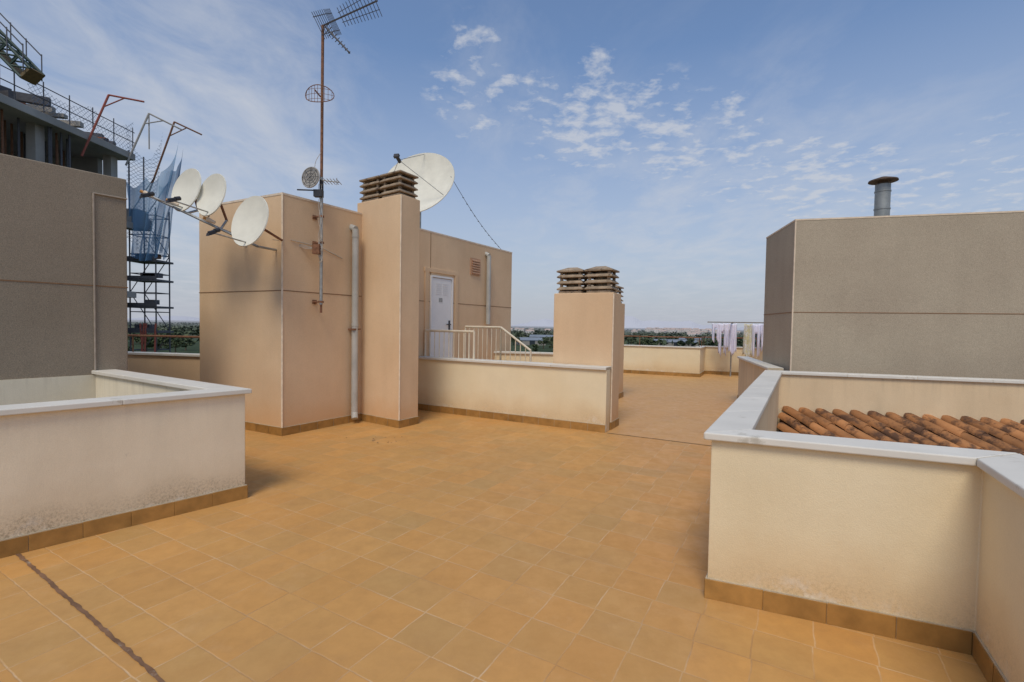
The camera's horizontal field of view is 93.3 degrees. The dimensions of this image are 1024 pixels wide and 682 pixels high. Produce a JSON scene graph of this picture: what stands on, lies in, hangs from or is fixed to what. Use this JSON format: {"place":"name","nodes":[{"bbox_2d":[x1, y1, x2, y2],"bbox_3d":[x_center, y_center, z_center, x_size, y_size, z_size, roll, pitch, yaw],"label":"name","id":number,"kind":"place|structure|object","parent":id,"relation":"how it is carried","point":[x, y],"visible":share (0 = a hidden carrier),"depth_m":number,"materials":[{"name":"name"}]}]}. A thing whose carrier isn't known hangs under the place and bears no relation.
{"place":"outdoors","nodes":[
{"label":"outdoors","id":0,"kind":"place"},
{"bbox_2d":[128,351,199,380],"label":"parapet wall","id":1,"kind":"structure","parent":0,"point":[181,365],"depth_m":8.77,"materials":[{"name":"beige paint"}]},
{"bbox_2d":[128,334,199,351],"bbox_3d":[-7.902,0.025,9.130,5.305,0.335,0.040,1,2,10],"label":"handrail","id":2,"kind":"object","parent":1,"relation":"on","point":[174,336],"visible":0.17,"depth_m":8.86,"materials":[{"name":"metal"}]},
{"bbox_2d":[127,316,743,329],"bbox_3d":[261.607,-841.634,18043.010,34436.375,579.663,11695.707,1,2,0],"label":"hills","id":3,"kind":"structure","parent":0,"point":[631,322],"depth_m":16623.00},
{"bbox_2d":[127,320,760,353],"bbox_3d":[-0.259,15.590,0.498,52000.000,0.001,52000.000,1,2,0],"label":"ground","id":4,"kind":"structure","parent":0,"point":[195,348],"depth_m":365.93,"materials":[{"name":"green plant"}]},
{"bbox_2d":[0,40,135,297],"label":"construction building","id":5,"kind":"structure","parent":4,"relation":"on","point":[30,130],"depth_m":21.08,"materials":[{"name":"concrete"}]},
{"bbox_2d":[0,13,44,84],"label":"crane jib","id":6,"kind":"object","parent":5,"relation":"on","point":[34,75],"visible":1,"depth_m":15.25,"materials":[{"name":"grey metal"}]},
{"bbox_2d":[27,83,132,150],"bbox_3d":[-19.261,-10.225,21.883,0.113,1.600,5.377,1,2,0],"label":"safety net","id":7,"kind":"object","parent":5,"relation":"attached to","point":[82,116],"visible":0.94,"depth_m":21.83,"materials":[{"name":"grey fabric"}]},
{"bbox_2d":[80,94,143,156],"bbox_3d":[-18.331,-9.834,22.274,2.379,3.052,0.350,0,2,-23],"label":"net bracket","id":8,"kind":"object","parent":5,"relation":"attached to","point":[96,123],"visible":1,"depth_m":22.11,"materials":[{"name":"red metal"}]},
{"bbox_2d":[126,147,177,260],"bbox_3d":[-18.413,-7.203,24.833,2.474,6.200,0.429,1,2,-5],"label":"safety net","id":9,"kind":"object","parent":5,"relation":"hanging from","point":[141,212],"visible":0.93,"depth_m":24.81,"materials":[{"name":"blue fabric"}]},
{"bbox_2d":[125,113,181,165],"bbox_3d":[-18.230,-10.206,24.662,2.459,2.848,0.333,0,2,-17],"label":"net bracket","id":10,"kind":"object","parent":5,"relation":"attached to","point":[139,134],"visible":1,"depth_m":24.62,"materials":[{"name":"metal"}]},
{"bbox_2d":[134,334,153,351],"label":"tree","id":11,"kind":"object","parent":4,"relation":"on","point":[137,340],"visible":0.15,"depth_m":229.04,"materials":[{"name":"green plant"}]},
{"bbox_2d":[126,151,173,352],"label":"scaffold tower","id":12,"kind":"structure","parent":4,"relation":"on","point":[144,328],"depth_m":25.14,"materials":[{"name":"metal"}]},
{"bbox_2d":[156,153,182,259],"bbox_3d":[-18.025,-7.164,25.396,1.529,5.900,0.432,1,2,-13],"label":"safety net","id":13,"kind":"object","parent":12,"relation":"hanging from","point":[176,175],"visible":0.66,"depth_m":25.32,"materials":[{"name":"blue fabric"}]},
{"bbox_2d":[149,121,201,191],"bbox_3d":[-17.907,-9.686,25.718,2.488,3.947,0.103,0,2,-19],"label":"net bracket","id":14,"kind":"object","parent":12,"relation":"attached to","point":[164,149],"visible":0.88,"depth_m":25.56,"materials":[{"name":"metal"}]},
{"bbox_2d":[126,128,162,243],"bbox_3d":[-19.145,-7.628,25.216,1.532,7.000,0.442,0,2,-31],"label":"safety net","id":15,"kind":"object","parent":14,"relation":"hanging from","point":[142,178],"visible":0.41,"depth_m":25.20,"materials":[{"name":"blue fabric"}]},
{"bbox_2d":[146,337,165,348],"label":"tree","id":16,"kind":"object","parent":4,"relation":"on","point":[150,344],"visible":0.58,"depth_m":191.92,"materials":[{"name":"green plant"}]},
{"bbox_2d":[157,333,175,343],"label":"tree","id":17,"kind":"object","parent":4,"relation":"on","point":[167,338],"visible":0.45,"depth_m":287.65,"materials":[{"name":"green plant"}]},
{"bbox_2d":[164,338,187,352],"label":"tree","id":18,"kind":"object","parent":4,"relation":"on","point":[177,343],"visible":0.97,"depth_m":223.06,"materials":[{"name":"green plant"}]},
{"bbox_2d":[172,331,183,339],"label":"tree","id":19,"kind":"object","parent":4,"relation":"on","point":[177,333],"visible":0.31,"depth_m":305.53,"materials":[{"name":"green plant"}]},
{"bbox_2d":[183,338,195,350],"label":"tree","id":20,"kind":"object","parent":4,"relation":"on","point":[189,341],"visible":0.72,"depth_m":248.32,"materials":[{"name":"green plant"}]},
{"bbox_2d":[127,321,760,346],"bbox_3d":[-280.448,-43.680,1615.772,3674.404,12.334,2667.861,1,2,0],"label":"woodland","id":21,"kind":"object","parent":4,"relation":"on","point":[193,329],"visible":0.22,"depth_m":764.85,"materials":[{"name":"green plant"}]},
{"bbox_2d":[529,344,538,351],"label":"tree","id":22,"kind":"object","parent":4,"relation":"on","point":[535,349],"visible":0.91,"depth_m":244.94,"materials":[{"name":"green plant"}]},
{"bbox_2d":[537,336,552,348],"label":"tree","id":23,"kind":"object","parent":4,"relation":"on","point":[544,341],"visible":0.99,"depth_m":330.97,"materials":[{"name":"green plant"}]},
{"bbox_2d":[627,337,634,344],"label":"tree","id":24,"kind":"object","parent":4,"relation":"on","point":[630,340],"visible":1,"depth_m":394.91,"materials":[{"name":"green plant"}]},
{"bbox_2d":[634,340,643,344],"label":"tree","id":25,"kind":"object","parent":4,"relation":"on","point":[641,342],"visible":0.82,"depth_m":352.61,"materials":[{"name":"green plant"}]},
{"bbox_2d":[643,338,662,345],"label":"tree","id":26,"kind":"object","parent":4,"relation":"on","point":[647,341],"visible":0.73,"depth_m":279.27,"materials":[{"name":"green plant"}]},
{"bbox_2d":[679,338,709,341],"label":"warehouse","id":27,"kind":"structure","parent":4,"relation":"on","point":[697,339],"depth_m":519.22,"materials":[{"name":"grey"}]},
{"bbox_2d":[709,339,722,345],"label":"tree","id":28,"kind":"object","parent":4,"relation":"on","point":[713,343],"visible":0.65,"depth_m":300.75,"materials":[{"name":"green plant"}]},
{"bbox_2d":[737,339,742,346],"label":"tree","id":29,"kind":"object","parent":4,"relation":"on","point":[740,342],"visible":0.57,"depth_m":359.48,"materials":[{"name":"green plant"}]},
{"bbox_2d":[0,410,986,681],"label":"terrace floor","id":30,"kind":"structure","parent":0,"point":[432,546],"depth_m":2.99,"materials":[{"name":"tile"}]},
{"bbox_2d":[15,553,164,681],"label":"expansion joint floor","id":31,"kind":"structure","parent":30,"relation":"on","point":[150,670],"depth_m":2.54,"materials":[{"name":"grey concrete"}]},
{"bbox_2d":[0,369,251,557],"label":"wall","id":32,"kind":"structure","parent":30,"relation":"on","point":[123,449],"depth_m":3.69,"materials":[{"name":"beige paint"}]},
{"bbox_2d":[199,192,511,435],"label":"stair tower","id":33,"kind":"structure","parent":30,"relation":"on","point":[280,345],"depth_m":7.34,"materials":[{"name":"paint"}]},
{"bbox_2d":[153,196,276,250],"bbox_3d":[-4.010,-1.592,6.717,1.502,0.651,0.718,1,2,0],"label":"dish mounting bar","id":34,"kind":"object","parent":33,"relation":"attached to","point":[211,224],"visible":0.69,"depth_m":6.41,"materials":[{"name":"metal"}]},
{"bbox_2d":[139,168,200,211],"bbox_3d":[-4.461,-2.012,6.311,0.470,0.617,0.754,2,2,40],"label":"satellite dish","id":35,"kind":"object","parent":34,"relation":"on","point":[187,187],"visible":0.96,"depth_m":6.49,"materials":[{"name":"metal"}]},
{"bbox_2d":[166,174,227,219],"bbox_3d":[-4.037,-1.910,6.208,0.454,0.601,0.797,2,2,39],"label":"satellite dish","id":36,"kind":"object","parent":34,"relation":"attached to","point":[211,196],"visible":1,"depth_m":6.37,"materials":[{"name":"metal"}]},
{"bbox_2d":[203,216,215,223],"bbox_3d":[-3.977,-1.587,6.350,0.149,0.092,0.064,1,2,-11],"label":"satellite receiver","id":37,"kind":"object","parent":34,"relation":"attached to","point":[208,219],"visible":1,"depth_m":6.33,"materials":[{"name":"grey plastic"}]},
{"bbox_2d":[206,196,282,247],"bbox_3d":[-3.337,-1.527,6.128,0.534,0.685,1.031,1,2,-6],"label":"satellite dish","id":38,"kind":"object","parent":33,"relation":"attached to","point":[249,220],"visible":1,"depth_m":6.20,"materials":[{"name":"metal"}]},
{"bbox_2d":[278,0,381,312],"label":"antenna mast","id":39,"kind":"object","parent":33,"relation":"attached to","point":[311,176],"visible":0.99,"depth_m":6.95,"materials":[{"name":"metal"}]},
{"bbox_2d":[429,275,453,357],"bbox_3d":[-1.385,-0.268,9.585,0.079,2.018,0.676,2,2,32],"label":"door","id":40,"kind":"structure","parent":33,"relation":"in","point":[441,290],"depth_m":9.58,"materials":[{"name":"white paint"}]},
{"bbox_2d":[388,153,500,248],"bbox_3d":[-1.160,-2.994,10.122,2.938,1.760,1.229,0,2,-32],"label":"satellite dish","id":41,"kind":"object","parent":33,"relation":"on","point":[434,173],"visible":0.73,"depth_m":9.78,"materials":[{"name":"metal"}]},
{"bbox_2d":[357,170,419,427],"bbox_3d":[-2.017,-0.679,7.828,1.097,3.990,0.436,2,2,35],"label":"chimney stack","id":42,"kind":"object","parent":30,"relation":"on","point":[388,207],"visible":0.98,"depth_m":7.58,"materials":[{"name":"paint"}]},
{"bbox_2d":[418,356,610,432],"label":"wall","id":43,"kind":"structure","parent":30,"relation":"on","point":[573,396],"depth_m":8.02,"materials":[{"name":"beige paint"}]},
{"bbox_2d":[611,433,710,445],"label":"dark joint floor","id":44,"kind":"structure","parent":30,"relation":"on","point":[662,439],"depth_m":6.93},
{"bbox_2d":[0,0,1023,327],"label":"sky","id":45,"kind":"structure","parent":0,"point":[661,144],"materials":[{"name":"blue"}]},
{"bbox_2d":[516,337,545,344],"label":"warehouse","id":46,"kind":"structure","parent":0,"point":[529,340],"depth_m":388.62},
{"bbox_2d":[529,335,552,337],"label":"warehouse","id":47,"kind":"structure","parent":0,"point":[540,336],"depth_m":514.72,"materials":[{"name":"grey metal"}]},
{"bbox_2d":[606,373,737,444],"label":"worn terrace floor","id":48,"kind":"structure","parent":0,"point":[681,409],"depth_m":10.11,"materials":[{"name":"tile"}]},
{"bbox_2d":[494,351,552,362],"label":"parapet wall","id":49,"kind":"structure","parent":48,"relation":"on","point":[545,357],"depth_m":11.15,"materials":[{"name":"beige paint"}]},
{"bbox_2d":[553,266,620,429],"bbox_3d":[1.222,0.082,7.926,1.026,2.570,0.435,2,2,29],"label":"chimney stack","id":50,"kind":"object","parent":48,"relation":"on","point":[586,325],"visible":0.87,"depth_m":7.72,"materials":[{"name":"paint"}]},
{"bbox_2d":[581,285,624,397],"bbox_3d":[2.033,-0.007,11.140,1.016,2.570,0.470,2,2,27],"label":"chimney stack","id":51,"kind":"object","parent":48,"relation":"on","point":[622,321],"visible":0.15,"depth_m":10.98,"materials":[{"name":"beige paint"}]},
{"bbox_2d":[707,321,763,375],"bbox_3d":[8.106,0.302,16.037,3.168,1.840,1.524,2,2,18],"label":"clothes line","id":52,"kind":"object","parent":48,"relation":"on","point":[732,323],"visible":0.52,"depth_m":16.36,"materials":[{"name":"metal"}]},
{"bbox_2d":[712,323,719,342],"bbox_3d":[6.922,-0.276,16.443,0.244,0.670,0.142,2,2,21],"label":"hanging garment","id":53,"kind":"object","parent":52,"relation":"hanging from","point":[714,326],"visible":1,"depth_m":16.44,"materials":[{"name":"white fabric"}]},
{"bbox_2d":[718,323,727,356],"bbox_3d":[7.142,-0.011,16.402,0.283,1.188,0.141,2,2,21],"label":"hanging garment","id":54,"kind":"object","parent":52,"relation":"hanging from","point":[721,331],"visible":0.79,"depth_m":16.39,"materials":[{"name":"white fabric"}]},
{"bbox_2d":[723,323,730,348],"bbox_3d":[7.055,-0.159,15.896,0.225,0.863,0.142,2,2,18],"label":"hanging garment","id":55,"kind":"object","parent":52,"relation":"hanging from","point":[726,328],"visible":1,"depth_m":15.88,"materials":[{"name":"white fabric"}]},
{"bbox_2d":[728,323,736,354],"bbox_3d":[7.277,-0.049,15.950,0.259,1.080,0.143,2,2,20],"label":"hanging garment","id":56,"kind":"object","parent":52,"relation":"hanging from","point":[732,344],"visible":0.98,"depth_m":15.94,"materials":[{"name":"white fabric"}]},
{"bbox_2d":[742,323,752,356],"bbox_3d":[7.778,0.011,15.953,0.282,1.184,0.141,2,2,18],"label":"hanging garment","id":57,"kind":"object","parent":52,"relation":"hanging from","point":[747,344],"visible":0.99,"depth_m":15.94,"materials":[{"name":"fabric"}]},
{"bbox_2d":[752,324,760,356],"bbox_3d":[8.121,0.040,16.101,0.284,1.240,0.142,2,2,18],"label":"hanging garment","id":58,"kind":"object","parent":52,"relation":"hanging from","point":[756,328],"visible":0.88,"depth_m":16.08,"materials":[{"name":"white fabric"}]},
{"bbox_2d":[761,324,762,350],"bbox_3d":[8.380,-0.089,16.099,0.284,0.972,0.142,2,2,18],"label":"hanging garment","id":59,"kind":"object","parent":52,"relation":"hanging from","point":[761,336],"visible":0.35,"depth_m":16.13,"materials":[{"name":"white fabric"}]},
{"bbox_2d":[737,356,783,397],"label":"parapet wall","id":60,"kind":"structure","parent":48,"relation":"on","point":[751,370],"depth_m":9.67,"materials":[{"name":"beige paint"}]},
{"bbox_2d":[653,339,697,346],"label":"warehouse","id":61,"kind":"structure","parent":0,"point":[669,341],"depth_m":402.23,"materials":[{"name":"grey"}]},
{"bbox_2d":[623,345,762,376],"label":"parapet wall","id":62,"kind":"structure","parent":0,"point":[696,361],"depth_m":16.63,"materials":[{"name":"beige paint"}]},
{"bbox_2d":[624,335,760,346],"bbox_3d":[7.107,0.037,16.554,9.062,0.335,1.363,1,2,8],"label":"handrail","id":63,"kind":"object","parent":62,"relation":"on","point":[681,337],"visible":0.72,"depth_m":16.63,"materials":[{"name":"metal"}]},
{"bbox_2d":[762,210,1023,379],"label":"grey rooftop block","id":64,"kind":"structure","parent":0,"point":[942,294],"depth_m":7.29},
{"bbox_2d":[868,176,898,215],"bbox_3d":[5.958,-2.261,7.779,0.397,0.740,0.397,1,2,0],"label":"flue pipe","id":65,"kind":"object","parent":64,"relation":"on","point":[882,197],"visible":0.94,"depth_m":7.70,"materials":[{"name":"metal"}]},
{"bbox_3d":[0.347,9.225,6.148,22.200,12.380,23.700,1,2,0],"label":"apartment building","id":66,"kind":"object","parent":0,"visible":0},
{"label":"lightwell floor","id":67,"kind":"structure","parent":66,"relation":"on","visible":0},
{"bbox_2d":[0,153,127,404],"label":"grey rooftop block","id":68,"kind":"structure","parent":67,"relation":"on","point":[63,286],"depth_m":5.41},
{"bbox_2d":[704,370,1023,681],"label":"wall","id":69,"kind":"structure","parent":67,"relation":"on","point":[922,544],"depth_m":2.61,"materials":[{"name":"beige paint"}]},
{"bbox_2d":[777,406,1023,455],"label":"tiled roof","id":70,"kind":"structure","parent":69,"relation":"in","point":[1003,434],"depth_m":6.41,"materials":[{"name":"ceramic"}]},
{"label":"entrance stairs","id":71,"kind":"object","parent":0,"visible":0},
{"bbox_2d":[424,329,474,358],"bbox_3d":[-1.162,0.266,8.880,1.159,0.942,0.044,2,2,30],"label":"stair railing","id":72,"kind":"object","parent":71,"relation":"on","point":[453,331],"visible":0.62,"depth_m":8.81,"materials":[{"name":"beige metal"}]},
{"bbox_2d":[464,326,531,361],"bbox_3d":[-0.317,0.430,9.825,1.609,1.462,0.044,2,2,30],"label":"stair railing","id":73,"kind":"object","parent":71,"relation":"on","point":[508,333],"visible":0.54,"depth_m":9.78,"materials":[{"name":"beige metal"}]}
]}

